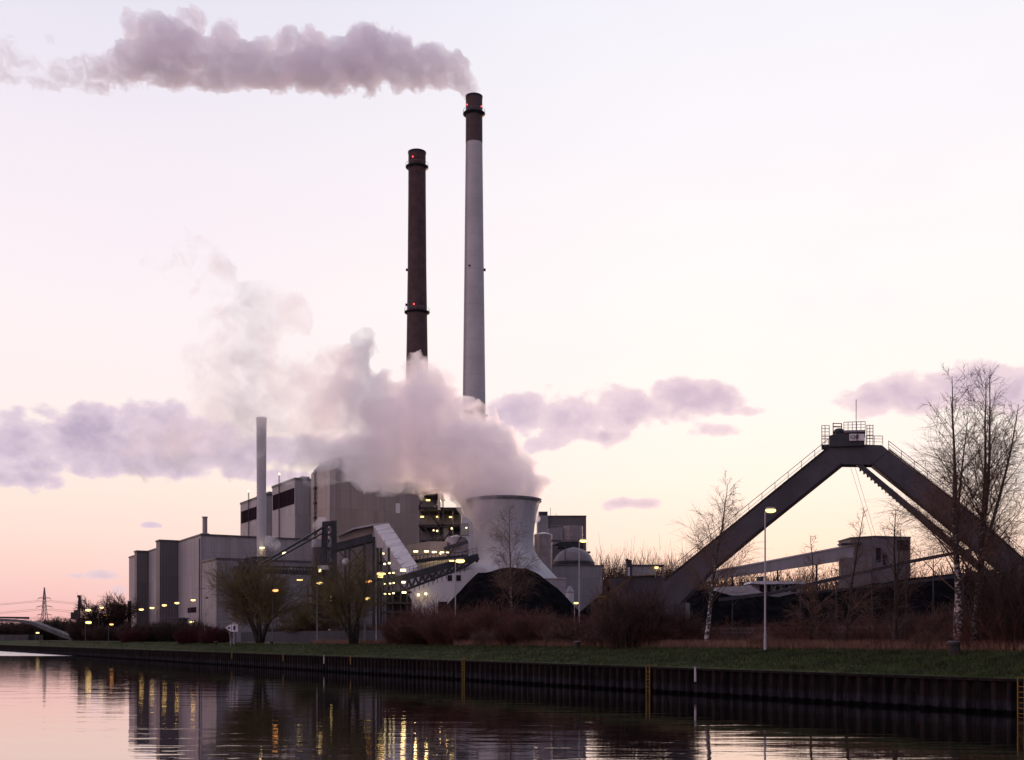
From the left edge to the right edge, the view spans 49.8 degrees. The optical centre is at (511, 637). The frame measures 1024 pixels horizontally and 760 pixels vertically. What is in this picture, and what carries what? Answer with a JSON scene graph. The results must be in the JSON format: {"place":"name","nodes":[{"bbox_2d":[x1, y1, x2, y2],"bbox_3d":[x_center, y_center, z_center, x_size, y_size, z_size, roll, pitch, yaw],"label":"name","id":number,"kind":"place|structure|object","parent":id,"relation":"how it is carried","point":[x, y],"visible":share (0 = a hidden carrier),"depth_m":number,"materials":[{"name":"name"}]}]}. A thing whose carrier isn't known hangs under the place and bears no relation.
{"place":"outdoors","nodes":[
{"label":"outdoors","id":0,"kind":"place"},
{"bbox_2d":[30,640,372,643],"bbox_3d":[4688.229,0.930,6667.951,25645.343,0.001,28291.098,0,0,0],"label":"ground","id":1,"kind":"structure","parent":0,"point":[229,641],"depth_m":224.94,"materials":[{"name":"soil"}]},
{"bbox_2d":[0,621,22,634],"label":"bare bush","id":2,"kind":"object","parent":1,"relation":"on","point":[4,630],"visible":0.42,"depth_m":437.90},
{"bbox_2d":[0,617,71,639],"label":"arch bridge","id":3,"kind":"structure","parent":1,"relation":"on","point":[53,630],"depth_m":413.38,"materials":[{"name":"metal"}]},
{"bbox_2d":[10,618,62,639],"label":"bare bush","id":4,"kind":"object","parent":1,"relation":"on","point":[26,629],"visible":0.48,"depth_m":435.78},
{"bbox_2d":[36,587,51,618],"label":"power pylon","id":5,"kind":"object","parent":1,"relation":"on","point":[43,603],"visible":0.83,"depth_m":899.55,"materials":[{"name":"grey metal"}]},
{"bbox_2d":[47,615,72,639],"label":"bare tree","id":6,"kind":"object","parent":1,"relation":"on","point":[59,625],"visible":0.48,"depth_m":417.96,"materials":[{"name":"brown plant"}]},
{"bbox_2d":[64,617,109,640],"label":"bare bush","id":7,"kind":"object","parent":1,"relation":"on","point":[74,629],"visible":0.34,"depth_m":369.12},
{"bbox_2d":[80,624,112,640],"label":"bare bush","id":8,"kind":"object","parent":1,"relation":"on","point":[88,636],"visible":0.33,"depth_m":352.39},
{"bbox_2d":[88,624,119,640],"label":"bare bush","id":9,"kind":"object","parent":1,"relation":"on","point":[100,634],"visible":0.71,"depth_m":344.39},
{"bbox_2d":[69,590,140,627],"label":"bare tree","id":10,"kind":"object","parent":1,"relation":"on","point":[115,613],"visible":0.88,"depth_m":373.76,"materials":[{"name":"brown plant"}]},
{"bbox_2d":[134,550,148,625],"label":"stair tower","id":11,"kind":"structure","parent":1,"relation":"on","point":[141,574],"depth_m":392.19,"materials":[{"name":"metal"}]},
{"bbox_2d":[155,539,178,624],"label":"stair tower","id":12,"kind":"structure","parent":1,"relation":"on","point":[167,572],"depth_m":353.33,"materials":[{"name":"metal"}]},
{"bbox_2d":[149,618,203,641],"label":"bare bush","id":13,"kind":"object","parent":1,"relation":"on","point":[164,633],"visible":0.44,"depth_m":263.68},
{"bbox_2d":[128,516,311,626],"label":"machine hall","id":14,"kind":"structure","parent":1,"relation":"on","point":[194,551],"depth_m":341.07,"materials":[{"name":"metal"}]},
{"bbox_2d":[240,490,271,536],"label":"boiler house","id":15,"kind":"structure","parent":1,"relation":"on","point":[248,516],"depth_m":430.28,"materials":[{"name":"paint"}]},
{"bbox_2d":[201,557,311,640],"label":"hall","id":16,"kind":"structure","parent":1,"relation":"on","point":[212,617],"depth_m":296.06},
{"bbox_2d":[250,417,271,558],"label":"slim chimney","id":17,"kind":"object","parent":1,"relation":"on","point":[261,427],"visible":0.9,"depth_m":326.76,"materials":[{"name":"metal"}]},
{"bbox_2d":[233,520,342,630],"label":"conveyor structure","id":18,"kind":"object","parent":1,"relation":"on","point":[325,529],"visible":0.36,"depth_m":234.53,"materials":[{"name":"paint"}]},
{"bbox_2d":[272,473,310,538],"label":"boiler house","id":19,"kind":"structure","parent":1,"relation":"on","point":[291,508],"depth_m":390.87,"materials":[{"name":"paint"}]},
{"bbox_2d":[275,600,325,633],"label":"bushy tree","id":20,"kind":"object","parent":1,"relation":"on","point":[305,623],"visible":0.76,"depth_m":224.08,"materials":[{"name":"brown plant"}]},
{"bbox_2d":[304,619,333,642],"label":"bare bush","id":21,"kind":"object","parent":1,"relation":"on","point":[320,629],"visible":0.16,"depth_m":224.29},
{"bbox_2d":[334,534,389,627],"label":"trestle conveyor","id":22,"kind":"object","parent":1,"relation":"on","point":[357,542],"visible":0.48,"depth_m":226.53,"materials":[{"name":"metal"}]},
{"bbox_2d":[311,454,418,590],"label":"boiler house","id":23,"kind":"structure","parent":1,"relation":"on","point":[349,492],"depth_m":378.56,"materials":[{"name":"paint"}]},
{"bbox_2d":[338,522,418,628],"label":"inclined gallery","id":24,"kind":"object","parent":1,"relation":"on","point":[385,532],"visible":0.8,"depth_m":329.45,"materials":[{"name":"metal"}]},
{"bbox_2d":[404,148,429,496],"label":"chimney","id":25,"kind":"object","parent":1,"relation":"on","point":[416,312],"visible":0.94,"depth_m":466.33,"materials":[{"name":"brown brick"}]},
{"bbox_2d":[377,548,479,625],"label":"belt conveyor","id":26,"kind":"object","parent":1,"relation":"on","point":[441,567],"visible":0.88,"depth_m":206.97,"materials":[{"name":"metal"}]},
{"bbox_2d":[397,541,468,595],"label":"process hall","id":27,"kind":"structure","parent":1,"relation":"on","point":[422,552],"depth_m":318.00,"materials":[{"name":"paint"}]},
{"bbox_2d":[410,567,487,615],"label":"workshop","id":28,"kind":"structure","parent":1,"relation":"on","point":[444,587],"depth_m":272.00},
{"bbox_2d":[443,523,468,559],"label":"round tank","id":29,"kind":"object","parent":1,"relation":"on","point":[457,543],"visible":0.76,"depth_m":318.43,"materials":[{"name":"metal"}]},
{"bbox_2d":[461,92,487,555],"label":"chimney","id":30,"kind":"object","parent":1,"relation":"on","point":[474,474],"visible":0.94,"depth_m":436.58,"materials":[{"name":"concrete"}]},
{"bbox_2d":[439,567,580,622],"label":"coal heap","id":31,"kind":"object","parent":1,"relation":"on","point":[553,596],"visible":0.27,"depth_m":225.00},
{"bbox_2d":[478,506,549,609],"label":"birch tree","id":32,"kind":"object","parent":1,"relation":"on","point":[504,585],"visible":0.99,"depth_m":152.75,"materials":[{"name":"brown plant"}]},
{"bbox_2d":[465,495,566,589],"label":"cooling tower","id":33,"kind":"structure","parent":1,"relation":"on","point":[483,509],"depth_m":321.49,"materials":[{"name":"concrete"}]},
{"bbox_2d":[502,603,563,623],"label":"bare bush","id":34,"kind":"object","parent":1,"relation":"on","point":[534,615],"visible":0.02,"depth_m":135.63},
{"bbox_2d":[534,532,561,571],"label":"tall silo","id":35,"kind":"object","parent":1,"relation":"on","point":[543,541],"visible":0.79,"depth_m":351.53,"materials":[{"name":"concrete"}]},
{"bbox_2d":[544,578,565,595],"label":"pump house","id":36,"kind":"structure","parent":1,"relation":"on","point":[559,584],"depth_m":300.00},
{"bbox_2d":[537,508,589,561],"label":"filter house","id":37,"kind":"structure","parent":1,"relation":"on","point":[545,521],"depth_m":425.00,"materials":[{"name":"paint"}]},
{"bbox_2d":[548,525,582,550],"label":"filter duct","id":38,"kind":"object","parent":1,"relation":"on","point":[570,536],"visible":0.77,"depth_m":402.00,"materials":[{"name":"metal"}]},
{"bbox_2d":[565,586,573,604],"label":"silo","id":39,"kind":"object","parent":1,"relation":"on","point":[569,592],"visible":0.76,"depth_m":284.18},
{"bbox_2d":[552,565,602,611],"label":"store building","id":40,"kind":"structure","parent":1,"relation":"on","point":[590,575],"depth_m":362.00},
{"bbox_2d":[552,547,594,564],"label":"dome","id":41,"kind":"structure","parent":40,"relation":"attached to","point":[568,556],"depth_m":382.71,"materials":[{"name":"paint"}]},
{"bbox_2d":[587,533,616,589],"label":"bare tree","id":42,"kind":"object","parent":1,"relation":"on","point":[603,566],"visible":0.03,"depth_m":419.68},
{"bbox_2d":[586,570,626,624],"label":"bare bush","id":43,"kind":"object","parent":1,"relation":"on","point":[598,599],"visible":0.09,"depth_m":130.68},
{"bbox_2d":[580,576,711,627],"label":"coal heap","id":44,"kind":"object","parent":1,"relation":"on","point":[698,609],"visible":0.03,"depth_m":229.06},
{"bbox_2d":[630,535,667,580],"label":"bare tree","id":45,"kind":"object","parent":1,"relation":"on","point":[662,571],"visible":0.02,"depth_m":423.56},
{"bbox_2d":[682,616,728,642],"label":"bare bush","id":46,"kind":"object","parent":1,"relation":"on","point":[716,630],"visible":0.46,"depth_m":103.87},
{"bbox_2d":[710,615,782,639],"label":"bare bush","id":47,"kind":"object","parent":1,"relation":"on","point":[725,622],"visible":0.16,"depth_m":108.93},
{"bbox_2d":[714,576,808,596],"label":"belt shed","id":48,"kind":"structure","parent":1,"relation":"on","point":[753,586],"depth_m":260.00,"materials":[{"name":"paint"}]},
{"bbox_2d":[759,585,796,591],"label":"window","id":49,"kind":"structure","parent":48,"relation":"in","point":[761,587],"depth_m":261.93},
{"bbox_2d":[764,507,775,649],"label":"street lamp","id":50,"kind":"object","parent":1,"relation":"on","point":[770,509],"visible":1,"depth_m":84.52,"materials":[{"name":"metal"}]},
{"bbox_2d":[744,618,795,640],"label":"bare bush","id":51,"kind":"object","parent":1,"relation":"on","point":[760,632],"visible":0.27,"depth_m":97.24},
{"bbox_2d":[745,567,809,591],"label":"bare tree","id":52,"kind":"object","parent":1,"relation":"on","point":[774,579],"visible":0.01,"depth_m":470.44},
{"bbox_2d":[707,544,853,590],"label":"enclosed gallery","id":53,"kind":"object","parent":1,"relation":"on","point":[793,561],"visible":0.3,"depth_m":330.00,"materials":[{"name":"paint"}]},
{"bbox_2d":[815,611,865,638],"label":"bare bush","id":54,"kind":"object","parent":1,"relation":"on","point":[833,623],"visible":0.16,"depth_m":96.82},
{"bbox_2d":[662,421,1023,617],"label":"portal reclaimer","id":55,"kind":"object","parent":1,"relation":"on","point":[845,448],"visible":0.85,"depth_m":130.78,"materials":[{"name":"metal"}]},
{"bbox_2d":[689,572,1021,639],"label":"coal heap","id":56,"kind":"object","parent":1,"relation":"on","point":[749,610],"visible":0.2,"depth_m":245.21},
{"bbox_2d":[719,546,997,631],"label":"yard conveyor","id":57,"kind":"object","parent":1,"relation":"on","point":[773,592],"visible":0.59,"depth_m":237.20,"materials":[{"name":"metal"}]},
{"bbox_2d":[856,603,935,640],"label":"bare bush","id":58,"kind":"object","parent":1,"relation":"on","point":[892,622],"visible":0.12,"depth_m":89.94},
{"bbox_2d":[241,629,387,642],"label":"fence","id":59,"kind":"object","parent":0,"point":[299,636],"visible":0.56,"depth_m":218.05,"materials":[{"name":"metal"}]},
{"bbox_2d":[312,539,330,597],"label":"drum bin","id":60,"kind":"object","parent":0,"point":[316,543],"visible":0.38,"depth_m":282.66,"materials":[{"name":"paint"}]},
{"bbox_2d":[418,484,463,542],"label":"steel frame building","id":61,"kind":"structure","parent":0,"point":[437,522],"depth_m":355.00,"materials":[{"name":"metal"}]},
{"bbox_2d":[0,651,1023,759],"bbox_3d":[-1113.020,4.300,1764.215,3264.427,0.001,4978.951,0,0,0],"label":"water","id":62,"kind":"structure","parent":0,"point":[61,707],"depth_m":56.70,"materials":[{"name":"liquid"}]},
{"bbox_2d":[0,645,1023,715],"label":"quay wall","id":63,"kind":"structure","parent":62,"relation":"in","point":[981,695],"depth_m":85.56,"materials":[{"name":"metal"}]},
{"bbox_2d":[0,640,1023,678],"bbox_3d":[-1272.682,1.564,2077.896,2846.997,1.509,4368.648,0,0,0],"label":"grass bank","id":64,"kind":"structure","parent":0,"point":[36,643],"depth_m":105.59,"materials":[{"name":"plant"}]},
{"bbox_2d":[117,627,148,642],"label":"dogwood bush","id":65,"kind":"object","parent":64,"relation":"on","point":[133,636],"visible":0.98,"depth_m":258.45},
{"bbox_2d":[114,620,161,641],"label":"bare bush","id":66,"kind":"object","parent":64,"relation":"on","point":[151,638],"visible":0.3,"depth_m":264.57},
{"bbox_2d":[172,624,210,643],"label":"dogwood bush","id":67,"kind":"object","parent":64,"relation":"on","point":[187,635],"visible":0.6,"depth_m":215.81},
{"bbox_2d":[196,624,232,643],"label":"dogwood bush","id":68,"kind":"object","parent":64,"relation":"on","point":[221,635],"visible":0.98,"depth_m":206.27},
{"bbox_2d":[194,542,328,642],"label":"willow tree","id":69,"kind":"object","parent":64,"relation":"on","point":[258,599],"visible":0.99,"depth_m":189.63,"materials":[{"name":"green plant"}]},
{"bbox_2d":[284,535,408,643],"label":"willow tree","id":70,"kind":"object","parent":64,"relation":"on","point":[339,597],"visible":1,"depth_m":156.48,"materials":[{"name":"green plant"}]},
{"bbox_2d":[371,608,418,643],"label":"bare bush","id":71,"kind":"object","parent":64,"relation":"on","point":[387,632],"visible":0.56,"depth_m":147.79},
{"bbox_2d":[390,607,442,644],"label":"bare bush","id":72,"kind":"object","parent":64,"relation":"on","point":[412,636],"visible":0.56,"depth_m":140.88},
{"bbox_2d":[390,590,465,628],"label":"bare bush","id":73,"kind":"object","parent":64,"relation":"on","point":[431,606],"visible":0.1,"depth_m":149.64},
{"bbox_2d":[407,604,481,644],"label":"bare bush","id":74,"kind":"object","parent":64,"relation":"on","point":[432,638],"visible":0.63,"depth_m":135.94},
{"bbox_2d":[431,609,496,644],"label":"bare bush","id":75,"kind":"object","parent":64,"relation":"on","point":[456,633],"visible":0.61,"depth_m":133.70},
{"bbox_2d":[468,625,502,644],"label":"bare bush","id":76,"kind":"object","parent":64,"relation":"on","point":[484,637],"visible":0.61,"depth_m":127.14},
{"bbox_2d":[456,594,535,639],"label":"bare bush","id":77,"kind":"object","parent":64,"relation":"on","point":[487,618],"visible":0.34,"depth_m":132.04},
{"bbox_2d":[491,610,537,645],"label":"bare bush","id":78,"kind":"object","parent":64,"relation":"on","point":[505,637],"visible":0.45,"depth_m":122.73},
{"bbox_2d":[504,605,566,645],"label":"bare bush","id":79,"kind":"object","parent":64,"relation":"on","point":[526,633],"visible":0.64,"depth_m":120.58,"materials":[{"name":"plant"}]},
{"bbox_2d":[535,618,583,644],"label":"bare bush","id":80,"kind":"object","parent":64,"relation":"on","point":[548,634],"visible":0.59,"depth_m":117.22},
{"bbox_2d":[547,623,595,644],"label":"bare bush","id":81,"kind":"object","parent":64,"relation":"on","point":[566,637],"visible":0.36,"depth_m":114.00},
{"bbox_2d":[558,608,598,633],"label":"bare bush","id":82,"kind":"object","parent":64,"relation":"on","point":[574,623],"visible":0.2,"depth_m":118.93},
{"bbox_2d":[543,607,613,628],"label":"bare bush","id":83,"kind":"object","parent":64,"relation":"on","point":[579,618],"visible":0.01,"depth_m":121.49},
{"bbox_2d":[565,629,613,645],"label":"bare bush","id":84,"kind":"object","parent":64,"relation":"on","point":[588,640],"visible":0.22,"depth_m":110.29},
{"bbox_2d":[585,563,672,648],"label":"bare bush","id":85,"kind":"object","parent":64,"relation":"on","point":[622,614],"visible":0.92,"depth_m":103.17,"materials":[{"name":"plant"}]},
{"bbox_2d":[610,616,703,646],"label":"bare bush","id":86,"kind":"object","parent":64,"relation":"on","point":[654,637],"visible":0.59,"depth_m":103.24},
{"bbox_2d":[311,638,1023,652],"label":"dry grass","id":87,"kind":"structure","parent":64,"relation":"on","point":[825,644],"depth_m":89.27,"materials":[{"name":"plant"}]},
{"bbox_2d":[659,596,705,641],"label":"bare bush","id":88,"kind":"object","parent":64,"relation":"on","point":[689,616],"visible":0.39,"depth_m":104.93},
{"bbox_2d":[666,471,770,640],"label":"birch tree","id":89,"kind":"object","parent":64,"relation":"on","point":[711,596],"visible":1,"depth_m":99.80,"materials":[{"name":"brown plant"}]},
{"bbox_2d":[711,630,754,642],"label":"bare bush","id":90,"kind":"object","parent":64,"relation":"on","point":[726,636],"visible":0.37,"depth_m":99.92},
{"bbox_2d":[744,630,785,646],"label":"bare bush","id":91,"kind":"object","parent":64,"relation":"on","point":[754,639],"visible":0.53,"depth_m":92.19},
{"bbox_2d":[763,613,821,641],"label":"bare bush","id":92,"kind":"object","parent":64,"relation":"on","point":[791,626],"visible":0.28,"depth_m":96.64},
{"bbox_2d":[770,613,845,643],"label":"bare bush","id":93,"kind":"object","parent":64,"relation":"on","point":[788,637],"visible":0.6,"depth_m":91.52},
{"bbox_2d":[771,535,848,639],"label":"birch tree","id":94,"kind":"object","parent":64,"relation":"on","point":[811,610],"visible":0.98,"depth_m":90.03,"materials":[{"name":"brown plant"}]},
{"bbox_2d":[821,625,885,645],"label":"bare bush","id":95,"kind":"object","parent":64,"relation":"on","point":[828,637],"visible":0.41,"depth_m":85.81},
{"bbox_2d":[831,506,892,641],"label":"birch tree","id":96,"kind":"object","parent":64,"relation":"on","point":[849,606],"visible":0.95,"depth_m":87.12,"materials":[{"name":"brown plant"}]},
{"bbox_2d":[835,602,934,642],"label":"bare bush","id":97,"kind":"object","parent":64,"relation":"on","point":[869,632],"visible":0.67,"depth_m":84.45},
{"bbox_2d":[862,634,910,648],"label":"bare bush","id":98,"kind":"object","parent":64,"relation":"on","point":[880,643],"visible":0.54,"depth_m":80.80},
{"bbox_2d":[864,505,933,643],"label":"birch tree","id":99,"kind":"object","parent":64,"relation":"on","point":[896,597],"visible":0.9,"depth_m":81.27,"materials":[{"name":"brown plant"}]},
{"bbox_2d":[902,603,948,639],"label":"bare bush","id":100,"kind":"object","parent":64,"relation":"on","point":[910,629],"visible":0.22,"depth_m":83.75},
{"bbox_2d":[903,623,955,648],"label":"bare bush","id":101,"kind":"object","parent":64,"relation":"on","point":[943,636],"visible":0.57,"depth_m":78.11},
{"bbox_2d":[908,599,971,642],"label":"bare bush","id":102,"kind":"object","parent":64,"relation":"on","point":[932,624],"visible":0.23,"depth_m":81.66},
{"bbox_2d":[877,407,1010,639],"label":"birch tree","id":103,"kind":"object","parent":64,"relation":"on","point":[945,511],"visible":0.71,"depth_m":76.30,"materials":[{"name":"brown plant"}]},
{"bbox_2d":[867,363,1023,647],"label":"birch tree","id":104,"kind":"object","parent":64,"relation":"on","point":[958,580],"visible":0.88,"depth_m":75.24,"materials":[{"name":"brown plant"}]},
{"bbox_2d":[947,641,960,655],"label":"bollard","id":105,"kind":"object","parent":64,"relation":"on","point":[953,647],"visible":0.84,"depth_m":72.35,"materials":[{"name":"metal"}]},
{"bbox_2d":[889,363,1023,643],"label":"birch tree","id":106,"kind":"object","parent":64,"relation":"on","point":[1008,446],"visible":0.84,"depth_m":74.92,"materials":[{"name":"brown plant"}]},
{"bbox_2d":[926,593,993,634],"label":"bare bush","id":107,"kind":"object","parent":64,"relation":"on","point":[948,609],"visible":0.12,"depth_m":83.22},
{"bbox_2d":[937,604,1001,649],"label":"bare bush","id":108,"kind":"object","parent":64,"relation":"on","point":[965,635],"visible":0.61,"depth_m":74.81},
{"bbox_2d":[919,447,1022,642],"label":"birch tree","id":109,"kind":"object","parent":64,"relation":"on","point":[994,548],"visible":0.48,"depth_m":75.84,"materials":[{"name":"brown plant"}]},
{"bbox_2d":[940,521,1023,649],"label":"bare bush","id":110,"kind":"object","parent":64,"relation":"on","point":[996,596],"visible":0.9,"depth_m":73.45,"materials":[{"name":"plant"}]},
{"bbox_2d":[972,600,1023,650],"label":"bare bush","id":111,"kind":"object","parent":64,"relation":"on","point":[1014,629],"visible":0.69,"depth_m":72.10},
{"bbox_2d":[0,0,1023,623],"label":"sky","id":112,"kind":"structure","parent":0,"point":[718,234],"materials":[{"name":"white"}]},
{"bbox_2d":[608,558,665,605],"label":"control house","id":113,"kind":"structure","parent":0,"point":[649,571],"depth_m":205.50,"materials":[{"name":"grey metal"}]},
{"bbox_2d":[837,536,910,587],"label":"transfer house","id":114,"kind":"structure","parent":0,"point":[875,554],"depth_m":330.50,"materials":[{"name":"paint"}]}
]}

